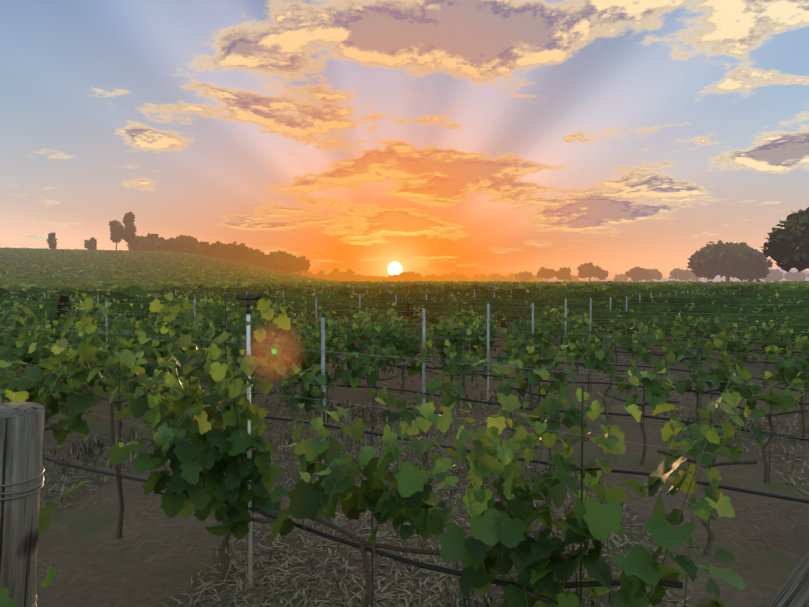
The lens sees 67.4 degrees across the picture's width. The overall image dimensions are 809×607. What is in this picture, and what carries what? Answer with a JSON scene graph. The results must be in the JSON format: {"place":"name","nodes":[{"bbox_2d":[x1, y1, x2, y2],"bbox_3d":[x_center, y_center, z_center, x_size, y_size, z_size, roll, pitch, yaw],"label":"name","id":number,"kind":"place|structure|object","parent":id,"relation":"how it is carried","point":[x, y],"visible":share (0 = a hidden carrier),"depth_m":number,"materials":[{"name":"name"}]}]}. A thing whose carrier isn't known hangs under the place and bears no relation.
{"place":"outdoors","nodes":[
{"label":"outdoors","id":0,"kind":"place"},
{"bbox_2d":[0,327,808,606],"bbox_3d":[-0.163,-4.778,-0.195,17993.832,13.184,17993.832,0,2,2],"label":"ground","id":1,"kind":"structure","parent":0,"point":[155,555],"depth_m":4.38,"materials":[{"name":"brown soil"}]},
{"bbox_2d":[0,402,44,606],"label":"end post","id":2,"kind":"object","parent":1,"relation":"on","point":[22,469],"visible":0.98,"depth_m":1.15,"materials":[{"name":"grey wood"}]},
{"bbox_2d":[236,293,260,587],"bbox_3d":[-0.848,0.764,3.320,0.132,1.642,0.031,-1,2,-32],"label":"sprinkler riser","id":3,"kind":"object","parent":1,"relation":"on","point":[248,313],"visible":0.62,"depth_m":3.31,"materials":[{"name":"white"}]},
{"bbox_2d":[27,287,704,463],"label":"trellis posts","id":4,"kind":"object","parent":1,"relation":"on","point":[323,350],"depth_m":8.31,"materials":[{"name":"grey metal"}]},
{"bbox_2d":[0,296,808,606],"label":"trellis wires","id":5,"kind":"object","parent":4,"relation":"attached to","point":[490,362],"visible":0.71,"depth_m":5.14,"materials":[{"name":"grey metal"}]},
{"bbox_2d":[4,364,808,606],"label":"dry grass","id":6,"kind":"structure","parent":1,"relation":"on","point":[411,598],"depth_m":3.94,"materials":[{"name":"beige plant"}]},
{"bbox_2d":[7,323,808,606],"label":"grapevine trunks","id":7,"kind":"object","parent":1,"relation":"on","point":[225,565],"visible":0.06,"depth_m":4.08,"materials":[{"name":"brown plant"}]},
{"bbox_2d":[0,289,808,606],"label":"vine shoots","id":8,"kind":"object","parent":7,"relation":"attached to","point":[246,487],"visible":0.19,"depth_m":3.35,"materials":[{"name":"green plant"}]},
{"bbox_2d":[0,290,808,606],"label":"vine leaves","id":9,"kind":"object","parent":8,"relation":"attached to","point":[220,456],"visible":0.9,"depth_m":3.30,"materials":[{"name":"green plant"}]},
{"bbox_2d":[2,328,808,589],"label":"drip tubes","id":10,"kind":"object","parent":7,"relation":"attached to","point":[661,582],"depth_m":3.92,"materials":[{"name":"black plastic"}]},
{"bbox_2d":[20,293,806,606],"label":"stakes","id":11,"kind":"object","parent":1,"relation":"on","point":[582,418],"visible":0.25,"depth_m":4.25,"materials":[{"name":"grey"}]},
{"bbox_2d":[755,551,808,606],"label":"end post","id":12,"kind":"object","parent":1,"relation":"on","point":[793,591],"visible":1,"depth_m":1.97,"materials":[{"name":"grey wood"}]},
{"bbox_2d":[0,0,808,279],"label":"sky","id":13,"kind":"structure","parent":0,"point":[384,138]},
{"bbox_2d":[454,268,808,282],"bbox_3d":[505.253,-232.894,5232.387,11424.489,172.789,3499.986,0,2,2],"label":"distant hills","id":14,"kind":"structure","parent":0,"point":[718,278],"depth_m":6271.46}
]}

